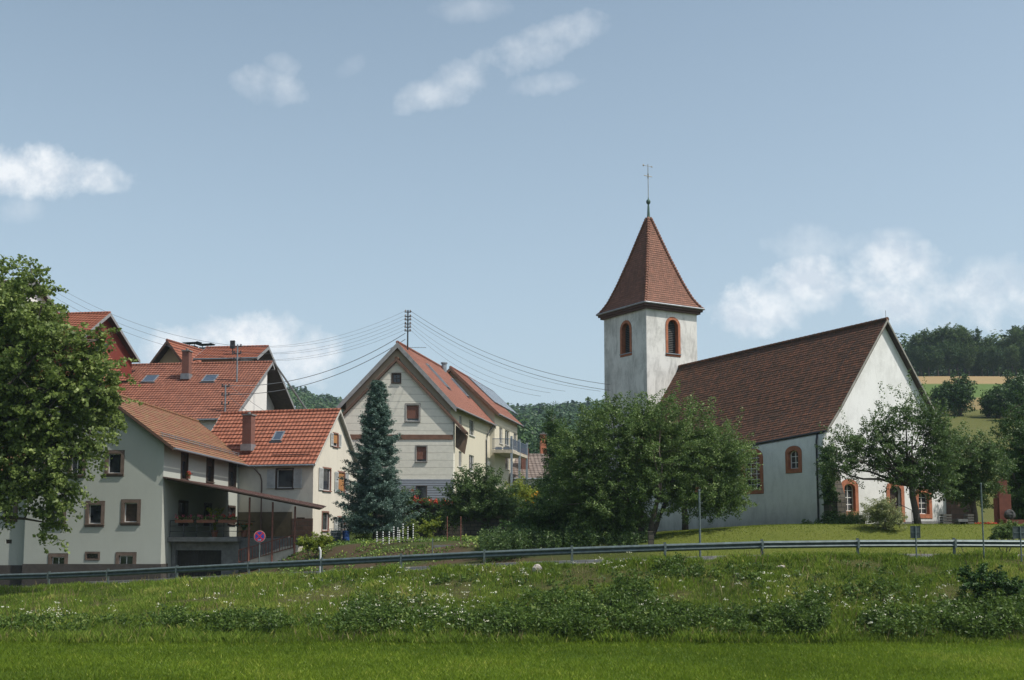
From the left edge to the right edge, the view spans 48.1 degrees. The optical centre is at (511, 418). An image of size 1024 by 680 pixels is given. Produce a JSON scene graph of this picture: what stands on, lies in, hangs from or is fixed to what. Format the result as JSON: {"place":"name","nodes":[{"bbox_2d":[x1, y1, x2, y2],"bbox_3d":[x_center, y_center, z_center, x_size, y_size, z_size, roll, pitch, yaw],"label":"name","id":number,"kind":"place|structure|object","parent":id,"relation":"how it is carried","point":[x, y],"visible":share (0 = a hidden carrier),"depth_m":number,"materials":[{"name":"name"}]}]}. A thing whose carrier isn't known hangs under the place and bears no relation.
{"place":"outdoors","nodes":[
{"label":"outdoors","id":0,"kind":"place"},
{"bbox_2d":[0,630,1023,679],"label":"meadow grass","id":1,"kind":"structure","parent":0,"point":[275,658],"depth_m":33.40,"materials":[{"name":"green plant"}]},
{"bbox_2d":[0,376,1023,679],"bbox_3d":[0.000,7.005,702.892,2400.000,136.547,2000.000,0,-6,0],"label":"ground","id":2,"kind":"structure","parent":0,"point":[976,420],"depth_m":54.96,"materials":[{"name":"green plant"}]},
{"bbox_2d":[1,311,139,406],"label":"red house","id":3,"kind":"structure","parent":2,"relation":"on","point":[122,344],"depth_m":94.67,"materials":[{"name":"tile"}]},
{"bbox_2d":[0,254,143,553],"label":"maple tree","id":4,"kind":"object","parent":2,"relation":"on","point":[33,395],"visible":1,"depth_m":54.48,"materials":[{"name":"green plant"}]},
{"bbox_2d":[0,393,361,585],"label":"farmhouse","id":5,"kind":"object","parent":2,"relation":"on","point":[273,475],"visible":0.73,"depth_m":65.63,"materials":[{"name":"white paint"}]},
{"bbox_2d":[48,554,67,563],"bbox_3d":[-25.215,8.111,63.742,1.089,1.153,0.210,0,-6,2],"label":"window","id":6,"kind":"structure","parent":5,"relation":"in","point":[52,558],"depth_m":63.70,"materials":[{"name":"white paint"}]},
{"bbox_2d":[67,457,85,477],"bbox_3d":[-24.372,2.627,64.241,1.033,1.441,0.280,0,-6,2],"label":"window","id":7,"kind":"structure","parent":5,"relation":"in","point":[75,465],"depth_m":64.31,"materials":[{"name":"grey glass"}]},
{"bbox_2d":[84,501,104,526],"bbox_3d":[-23.239,5.352,63.932,1.100,1.431,0.280,0,-6,2],"label":"window","id":8,"kind":"structure","parent":5,"relation":"in","point":[95,512],"depth_m":63.94,"materials":[{"name":"white paint"}]},
{"bbox_2d":[104,450,124,476],"bbox_3d":[-22.238,2.540,64.190,1.113,1.454,0.280,0,-6,2],"label":"window","id":9,"kind":"structure","parent":5,"relation":"in","point":[116,465],"depth_m":64.22,"materials":[{"name":"white paint"}]},
{"bbox_2d":[115,552,136,563],"bbox_3d":[-21.407,8.020,63.645,1.138,1.129,0.210,0,-6,2],"label":"window","id":10,"kind":"structure","parent":5,"relation":"in","point":[121,557],"depth_m":63.60,"materials":[{"name":"white paint"}]},
{"bbox_2d":[120,500,140,524],"bbox_3d":[-21.227,5.257,63.885,1.126,1.431,0.280,0,-6,2],"label":"window","id":11,"kind":"structure","parent":5,"relation":"in","point":[130,509],"depth_m":63.89,"materials":[{"name":"white paint"}]},
{"bbox_2d":[178,500,188,525],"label":"window","id":12,"kind":"structure","parent":5,"relation":"in","point":[183,505],"depth_m":67.88,"materials":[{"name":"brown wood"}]},
{"bbox_2d":[180,452,188,479],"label":"window","id":13,"kind":"structure","parent":5,"relation":"in","point":[184,456],"depth_m":68.10,"materials":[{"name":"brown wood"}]},
{"bbox_2d":[178,550,221,577],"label":"garage door","id":14,"kind":"structure","parent":5,"relation":"in","point":[185,557],"depth_m":65.60,"materials":[{"name":"grey metal"}]},
{"bbox_2d":[196,514,216,522],"bbox_3d":[-17.249,5.651,64.675,1.147,0.502,0.610,0,-6,0],"label":"flower box","id":15,"kind":"object","parent":5,"relation":"attached to","point":[203,520],"visible":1,"depth_m":64.54,"materials":[{"name":"wood"}]},
{"bbox_2d":[206,458,214,483],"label":"window","id":16,"kind":"structure","parent":5,"relation":"in","point":[209,462],"depth_m":73.38,"materials":[{"name":"brown wood"}]},
{"bbox_2d":[205,507,224,536],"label":"potted plant","id":17,"kind":"object","parent":5,"relation":"on","point":[214,534],"visible":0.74,"depth_m":65.95,"materials":[{"name":"green plant"}]},
{"bbox_2d":[218,513,237,522],"bbox_3d":[-16.010,5.615,64.624,1.070,0.564,0.596,-1,-6,12],"label":"flower box","id":18,"kind":"object","parent":5,"relation":"attached to","point":[229,519],"visible":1,"depth_m":64.51,"materials":[{"name":"wood"}]},
{"bbox_2d":[228,463,236,487],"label":"window","id":19,"kind":"structure","parent":5,"relation":"in","point":[232,471],"depth_m":78.55,"materials":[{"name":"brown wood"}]},
{"bbox_2d":[267,468,301,488],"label":"window","id":20,"kind":"structure","parent":5,"relation":"in","point":[285,478],"depth_m":79.05,"materials":[{"name":"white paint"}]},
{"bbox_2d":[321,511,328,531],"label":"window","id":21,"kind":"structure","parent":5,"relation":"in","point":[325,521],"depth_m":80.32,"materials":[{"name":"white paint"}]},
{"bbox_2d":[319,467,331,491],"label":"window","id":22,"kind":"structure","parent":5,"relation":"in","point":[325,473],"depth_m":80.50,"materials":[{"name":"white paint"}]},
{"bbox_2d":[331,432,341,447],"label":"window","id":23,"kind":"structure","parent":5,"relation":"in","point":[336,439],"depth_m":82.43,"materials":[{"name":"white paint"}]},
{"bbox_2d":[335,471,348,492],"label":"window","id":24,"kind":"structure","parent":5,"relation":"in","point":[338,483],"depth_m":82.90,"materials":[{"name":"white paint"}]},
{"bbox_2d":[150,339,214,362],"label":"cross gable house","id":25,"kind":"structure","parent":2,"relation":"on","point":[167,354],"depth_m":106.29,"materials":[{"name":"tile"}]},
{"bbox_2d":[117,345,306,430],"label":"house","id":26,"kind":"structure","parent":2,"relation":"on","point":[187,386],"depth_m":97.08,"materials":[{"name":"tile"}]},
{"bbox_2d":[221,384,229,411],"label":"roof mast","id":27,"kind":"object","parent":26,"relation":"attached to","point":[225,395],"visible":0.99,"depth_m":91.17,"materials":[{"name":"metal"}]},
{"bbox_2d":[223,333,404,385],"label":"power line","id":28,"kind":"object","parent":27,"relation":"attached to","point":[312,375],"visible":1,"depth_m":91.96,"materials":[{"name":"metal"}]},
{"bbox_2d":[254,531,264,572],"bbox_3d":[-13.253,7.127,60.168,0.610,2.442,0.104,0,-6,0],"label":"traffic sign","id":29,"kind":"object","parent":2,"relation":"on","point":[259,536],"visible":1,"depth_m":60.22,"materials":[{"name":"blue metal"}]},
{"bbox_2d":[294,531,334,559],"bbox_3d":[-10.611,6.924,61.647,2.166,1.683,1.353,0,-6,0],"label":"vegetable bush","id":30,"kind":"object","parent":2,"relation":"on","point":[315,542],"visible":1,"depth_m":61.50,"materials":[{"name":"green plant"}]},
{"bbox_2d":[325,378,427,539],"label":"blue spruce","id":31,"kind":"object","parent":2,"relation":"on","point":[373,490],"visible":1,"depth_m":69.44,"materials":[{"name":"grey plant"}]},
{"bbox_2d":[393,486,420,519],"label":"climbing rose","id":32,"kind":"object","parent":2,"relation":"on","point":[411,502],"visible":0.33,"depth_m":81.22,"materials":[{"name":"green plant"}]},
{"bbox_2d":[398,515,419,538],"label":"bush","id":33,"kind":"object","parent":2,"relation":"on","point":[410,529],"depth_m":75.29,"materials":[{"name":"green plant"}]},
{"bbox_2d":[386,504,457,536],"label":"flowering bush","id":34,"kind":"object","parent":2,"relation":"on","point":[428,519],"visible":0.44,"depth_m":81.50,"materials":[{"name":"green plant"}]},
{"bbox_2d":[415,516,442,537],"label":"garden shrub","id":35,"kind":"object","parent":2,"relation":"on","point":[429,528],"visible":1,"depth_m":73.58,"materials":[{"name":"green plant"}]},
{"bbox_2d":[336,340,527,503],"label":"gable house","id":36,"kind":"structure","parent":2,"relation":"on","point":[451,419],"depth_m":90.75,"materials":[{"name":"white paint"}]},
{"bbox_2d":[404,403,420,422],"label":"window","id":37,"kind":"structure","parent":36,"relation":"in","point":[412,410],"depth_m":90.45,"materials":[{"name":"white paint"}]},
{"bbox_2d":[404,310,425,349],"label":"roof mast","id":38,"kind":"object","parent":36,"relation":"attached to","point":[408,324],"visible":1,"depth_m":92.94,"materials":[{"name":"metal"}]},
{"bbox_2d":[415,445,427,462],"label":"window","id":39,"kind":"structure","parent":36,"relation":"in","point":[421,451],"depth_m":90.17,"materials":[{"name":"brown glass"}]},
{"bbox_2d":[416,485,426,499],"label":"window","id":40,"kind":"structure","parent":36,"relation":"in","point":[422,488],"depth_m":89.75,"materials":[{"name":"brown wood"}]},
{"bbox_2d":[273,532,627,572],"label":"vegetable beds","id":41,"kind":"object","parent":2,"relation":"on","point":[467,538],"visible":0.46,"depth_m":61.93,"materials":[{"name":"green plant"}]},
{"bbox_2d":[377,504,523,537],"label":"retaining wall","id":42,"kind":"structure","parent":2,"relation":"on","point":[451,533],"depth_m":82.11,"materials":[{"name":"stone"}]},
{"bbox_2d":[401,496,450,536],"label":"flower row","id":43,"kind":"object","parent":42,"relation":"on","point":[428,501],"visible":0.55,"depth_m":81.86,"materials":[{"name":"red plant"}]},
{"bbox_2d":[431,463,525,534],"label":"round bush","id":44,"kind":"object","parent":2,"relation":"on","point":[486,496],"visible":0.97,"depth_m":75.63,"materials":[{"name":"green plant"}]},
{"bbox_2d":[464,517,548,536],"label":"retaining wall","id":45,"kind":"structure","parent":2,"relation":"on","point":[472,528],"depth_m":75.67,"materials":[{"name":"stone"}]},
{"bbox_2d":[1,552,1012,628],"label":"wild flowers","id":46,"kind":"object","parent":2,"relation":"on","point":[496,592],"visible":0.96,"depth_m":43.08,"materials":[{"name":"beige plant"}]},
{"bbox_2d":[0,549,1023,644],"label":"bank grass","id":47,"kind":"structure","parent":2,"relation":"on","point":[183,634],"depth_m":44.63,"materials":[{"name":"green plant"}]},
{"bbox_2d":[0,550,1023,642],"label":"bank weeds","id":48,"kind":"object","parent":2,"relation":"on","point":[615,602],"visible":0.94,"depth_m":40.76,"materials":[{"name":"green plant"}]},
{"bbox_2d":[0,538,1023,584],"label":"guardrail","id":49,"kind":"object","parent":2,"relation":"on","point":[761,544],"visible":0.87,"depth_m":49.24,"materials":[{"name":"metal"}]},
{"bbox_2d":[0,548,1023,641],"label":"dry stalks","id":50,"kind":"object","parent":2,"relation":"on","point":[7,635],"visible":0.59,"depth_m":44.83,"materials":[{"name":"plant"}]},
{"bbox_2d":[503,471,539,516],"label":"garden shrub","id":51,"kind":"object","parent":2,"relation":"on","point":[522,494],"visible":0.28,"depth_m":78.51,"materials":[{"name":"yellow plant"}]},
{"bbox_2d":[520,471,546,509],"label":"garden tree","id":52,"kind":"object","parent":2,"relation":"on","point":[525,482],"visible":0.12,"depth_m":85.42,"materials":[{"name":"green plant"}]},
{"bbox_2d":[499,491,577,536],"bbox_3d":[1.601,5.389,60.806,4.621,3.020,3.347,0,-6,0],"label":"hedge bush","id":53,"kind":"object","parent":2,"relation":"on","point":[543,522],"visible":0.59,"depth_m":60.19,"materials":[{"name":"green plant"}]},
{"bbox_2d":[513,432,573,499],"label":"house","id":54,"kind":"structure","parent":2,"relation":"on","point":[535,466],"depth_m":113.37,"materials":[{"name":"red tile"}]},
{"bbox_2d":[86,554,1020,583],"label":"kerb","id":55,"kind":"structure","parent":2,"relation":"on","point":[511,563],"depth_m":53.97,"materials":[{"name":"stone"}]},
{"bbox_2d":[531,402,577,531],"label":"yew tree","id":56,"kind":"object","parent":2,"relation":"on","point":[550,427],"visible":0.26,"depth_m":73.88,"materials":[{"name":"green plant"}]},
{"bbox_2d":[477,523,675,561],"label":"tall perennials","id":57,"kind":"object","parent":2,"relation":"on","point":[516,538],"visible":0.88,"depth_m":56.56,"materials":[{"name":"green plant"}]},
{"bbox_2d":[572,510,649,534],"bbox_3d":[5.393,5.257,61.912,4.706,3.273,3.318,3,-6,-23],"label":"hedge bush","id":58,"kind":"object","parent":2,"relation":"on","point":[604,529],"visible":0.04,"depth_m":61.27,"materials":[{"name":"green plant"}]},
{"bbox_2d":[532,381,763,538],"bbox_3d":[6.849,2.181,58.183,11.684,8.292,5.895,0,-6,0],"label":"apple tree","id":59,"kind":"object","parent":2,"relation":"on","point":[604,502],"visible":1,"depth_m":57.47,"materials":[{"name":"green plant"}]},
{"bbox_2d":[286,329,1022,453],"bbox_3d":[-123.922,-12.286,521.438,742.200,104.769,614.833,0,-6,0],"label":"forest","id":60,"kind":"object","parent":2,"relation":"on","point":[528,417],"visible":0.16,"depth_m":496.37,"materials":[{"name":"green plant"}]},
{"bbox_2d":[645,406,758,529],"bbox_3d":[10.431,2.939,64.908,7.073,7.345,5.501,0,-6,0],"label":"apple tree","id":61,"kind":"object","parent":2,"relation":"on","point":[684,527],"visible":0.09,"depth_m":64.21,"materials":[{"name":"green plant"}]},
{"bbox_2d":[596,164,971,530],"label":"church","id":62,"kind":"structure","parent":2,"relation":"on","point":[789,396],"depth_m":69.68,"materials":[{"name":"white paint"}]},
{"bbox_2d":[620,320,631,356],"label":"window","id":63,"kind":"structure","parent":62,"relation":"in","point":[626,328],"depth_m":83.78,"materials":[{"name":"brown wood"}]},
{"bbox_2d":[665,317,681,356],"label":"window","id":64,"kind":"structure","parent":62,"relation":"in","point":[672,325],"depth_m":82.82,"materials":[{"name":"orange stone"}]},
{"bbox_2d":[740,449,763,493],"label":"window","id":65,"kind":"structure","parent":62,"relation":"in","point":[759,473],"depth_m":67.95,"materials":[{"name":"brown glass"}]},
{"bbox_2d":[785,446,801,472],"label":"window","id":66,"kind":"structure","parent":62,"relation":"in","point":[793,454],"depth_m":65.36,"materials":[{"name":"brown glass"}]},
{"bbox_2d":[841,479,858,513],"bbox_3d":[18.829,4.444,64.188,1.356,2.026,0.250,3,-7,-31],"label":"window","id":67,"kind":"structure","parent":62,"relation":"in","point":[851,492],"depth_m":64.35,"materials":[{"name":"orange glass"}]},
{"bbox_2d":[886,483,904,521],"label":"door","id":68,"kind":"structure","parent":62,"relation":"in","point":[889,493],"depth_m":66.24,"materials":[{"name":"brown wood"}]},
{"bbox_2d":[916,489,932,517],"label":"window","id":69,"kind":"structure","parent":62,"relation":"in","point":[925,511],"depth_m":67.43,"materials":[{"name":"orange glass"}]},
{"bbox_2d":[574,523,1023,559],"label":"lawn grass","id":70,"kind":"structure","parent":2,"relation":"on","point":[740,528],"depth_m":55.99,"materials":[{"name":"green plant"}]},
{"bbox_2d":[939,514,973,524],"bbox_3d":[22.619,5.198,58.223,1.556,0.630,0.900,0,-6,0],"label":"stone bench","id":71,"kind":"object","parent":70,"relation":"on","point":[965,520],"visible":0.89,"depth_m":58.08,"materials":[{"name":"grey stone"}]},
{"bbox_2d":[801,514,861,524],"bbox_3d":[16.430,5.412,59.691,3.756,0.871,1.606,0,-6,0],"label":"ivy mound","id":72,"kind":"object","parent":2,"relation":"on","point":[846,520],"visible":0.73,"depth_m":59.66,"materials":[{"name":"green plant"}]},
{"bbox_2d":[814,439,851,523],"bbox_3d":[17.169,3.482,61.123,1.975,4.771,2.197,0,-6,0],"label":"ivy","id":73,"kind":"object","parent":2,"relation":"on","point":[828,496],"visible":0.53,"depth_m":60.95,"materials":[{"name":"green plant"}]},
{"bbox_2d":[840,508,868,523],"bbox_3d":[18.184,5.281,60.844,1.718,1.035,1.095,0,-6,0],"label":"flowering shrub","id":74,"kind":"object","parent":2,"relation":"on","point":[857,515],"visible":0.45,"depth_m":60.69,"materials":[{"name":"green plant"}]},
{"bbox_2d":[860,494,907,530],"bbox_3d":[18.177,4.650,56.250,2.299,1.874,2.071,0,-6,0],"label":"flowering shrub","id":75,"kind":"object","parent":2,"relation":"on","point":[881,513],"visible":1,"depth_m":55.94,"materials":[{"name":"green plant"}]},
{"bbox_2d":[814,369,969,523],"bbox_3d":[19.554,1.584,59.209,7.977,8.357,4.066,0,-6,0],"label":"apple tree","id":76,"kind":"object","parent":2,"relation":"on","point":[910,471],"visible":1,"depth_m":58.76,"materials":[{"name":"green plant"}]},
{"bbox_2d":[910,526,920,556],"bbox_3d":[16.181,5.172,45.922,0.395,1.696,0.080,0,-6,0],"label":"traffic sign","id":77,"kind":"object","parent":2,"relation":"on","point":[915,532],"visible":0.9,"depth_m":46.00,"materials":[{"name":"grey metal"}]},
{"bbox_2d":[904,332,927,375],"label":"forest tree","id":78,"kind":"object","parent":2,"relation":"on","point":[913,339],"visible":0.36,"depth_m":299.76,"materials":[{"name":"green plant"}]},
{"bbox_2d":[909,345,926,375],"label":"forest tree","id":79,"kind":"object","parent":2,"relation":"on","point":[916,358],"visible":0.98,"depth_m":288.86,"materials":[{"name":"green plant"}]},
{"bbox_2d":[917,327,940,373],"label":"forest tree","id":80,"kind":"object","parent":2,"relation":"on","point":[924,336],"visible":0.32,"depth_m":298.01,"materials":[{"name":"green plant"}]},
{"bbox_2d":[920,344,941,375],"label":"forest tree","id":81,"kind":"object","parent":2,"relation":"on","point":[930,356],"visible":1,"depth_m":287.44,"materials":[{"name":"green plant"}]},
{"bbox_2d":[919,328,951,375],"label":"forest tree","id":82,"kind":"object","parent":2,"relation":"on","point":[935,340],"visible":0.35,"depth_m":295.67,"materials":[{"name":"green plant"}]},
{"bbox_2d":[928,346,944,375],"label":"forest tree","id":83,"kind":"object","parent":2,"relation":"on","point":[937,364],"visible":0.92,"depth_m":287.65,"materials":[{"name":"green plant"}]},
{"bbox_2d":[929,381,952,413],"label":"hill tree","id":84,"kind":"object","parent":2,"relation":"on","point":[934,391],"visible":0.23,"depth_m":155.56,"materials":[{"name":"green plant"}]},
{"bbox_2d":[939,339,959,375],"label":"forest tree","id":85,"kind":"object","parent":2,"relation":"on","point":[950,352],"visible":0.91,"depth_m":289.18,"materials":[{"name":"green plant"}]},
{"bbox_2d":[936,325,966,375],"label":"forest tree","id":86,"kind":"object","parent":2,"relation":"on","point":[956,334],"visible":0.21,"depth_m":294.45,"materials":[{"name":"green plant"}]},
{"bbox_2d":[934,322,970,375],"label":"forest tree","id":87,"kind":"object","parent":2,"relation":"on","point":[945,330],"visible":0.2,"depth_m":295.66,"materials":[{"name":"green plant"}]},
{"bbox_2d":[935,371,977,415],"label":"hill tree","id":88,"kind":"object","parent":2,"relation":"on","point":[958,393],"visible":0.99,"depth_m":150.60,"materials":[{"name":"green plant"}]},
{"bbox_2d":[951,337,968,375],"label":"forest tree","id":89,"kind":"object","parent":2,"relation":"on","point":[959,361],"visible":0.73,"depth_m":290.57,"materials":[{"name":"green plant"}]},
{"bbox_2d":[954,326,984,373],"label":"forest tree","id":90,"kind":"object","parent":2,"relation":"on","point":[969,336],"visible":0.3,"depth_m":295.64,"materials":[{"name":"green plant"}]},
{"bbox_2d":[961,345,979,375],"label":"forest tree","id":91,"kind":"object","parent":2,"relation":"on","point":[968,357],"visible":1,"depth_m":288.42,"materials":[{"name":"green plant"}]},
{"bbox_2d":[929,419,1019,522],"bbox_3d":[24.783,3.036,61.973,5.160,6.004,3.578,0,-6,0],"label":"apple tree","id":92,"kind":"object","parent":2,"relation":"on","point":[974,472],"visible":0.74,"depth_m":61.50,"materials":[{"name":"green plant"}]},
{"bbox_2d":[966,328,989,375],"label":"forest tree","id":93,"kind":"object","parent":2,"relation":"on","point":[975,370],"visible":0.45,"depth_m":295.17,"materials":[{"name":"green plant"}]},
{"bbox_2d":[972,345,988,375],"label":"forest tree","id":94,"kind":"object","parent":2,"relation":"on","point":[981,360],"visible":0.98,"depth_m":289.89,"materials":[{"name":"green plant"}]},
{"bbox_2d":[981,334,997,375],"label":"forest tree","id":95,"kind":"object","parent":2,"relation":"on","point":[988,342],"visible":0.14,"depth_m":295.43,"materials":[{"name":"green plant"}]},
{"bbox_2d":[956,562,1023,599],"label":"elder bush","id":96,"kind":"object","parent":2,"relation":"on","point":[1015,586],"visible":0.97,"depth_m":41.91,"materials":[{"name":"green plant"}]},
{"bbox_2d":[978,382,1012,417],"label":"hill tree","id":97,"kind":"object","parent":2,"relation":"on","point":[994,400],"visible":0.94,"depth_m":146.24,"materials":[{"name":"green plant"}]},
{"bbox_2d":[986,345,1007,375],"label":"forest tree","id":98,"kind":"object","parent":2,"relation":"on","point":[999,355],"visible":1,"depth_m":288.09,"materials":[{"name":"green plant"}]},
{"bbox_2d":[987,519,1023,551],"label":"bush","id":99,"kind":"object","parent":2,"relation":"on","point":[1002,531],"visible":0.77,"depth_m":49.61,"materials":[{"name":"green plant"}]},
{"bbox_2d":[988,387,1023,519],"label":"dark tree","id":100,"kind":"object","parent":2,"relation":"on","point":[1016,480],"visible":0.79,"depth_m":66.56,"materials":[{"name":"green plant"}]},
{"bbox_2d":[992,367,1023,415],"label":"hill tree","id":101,"kind":"object","parent":2,"relation":"on","point":[1011,374],"visible":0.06,"depth_m":151.16,"materials":[{"name":"green plant"}]},
{"bbox_2d":[993,477,1023,523],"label":"memorial stone","id":102,"kind":"object","parent":2,"relation":"on","point":[1001,503],"visible":0.51,"depth_m":63.86,"materials":[{"name":"stone"}]},
{"bbox_2d":[1001,325,1023,375],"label":"forest tree","id":103,"kind":"object","parent":2,"relation":"on","point":[1013,336],"visible":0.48,"depth_m":295.01,"materials":[{"name":"green plant"}]},
{"bbox_2d":[1003,372,1023,416],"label":"hill tree","id":104,"kind":"object","parent":2,"relation":"on","point":[1018,385],"visible":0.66,"depth_m":140.86,"materials":[{"name":"green plant"}]},
{"bbox_2d":[1004,343,1022,372],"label":"forest tree","id":105,"kind":"object","parent":2,"relation":"on","point":[1013,359],"visible":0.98,"depth_m":288.77,"materials":[{"name":"green plant"}]},
{"bbox_2d":[1012,526,1023,561],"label":"traffic sign","id":106,"kind":"object","parent":2,"relation":"on","point":[1018,532],"visible":0.86,"depth_m":45.99,"materials":[{"name":"grey metal"}]},
{"bbox_2d":[0,0,1023,420],"label":"sky","id":107,"kind":"structure","parent":0,"point":[275,174],"materials":[{"name":"blue"}]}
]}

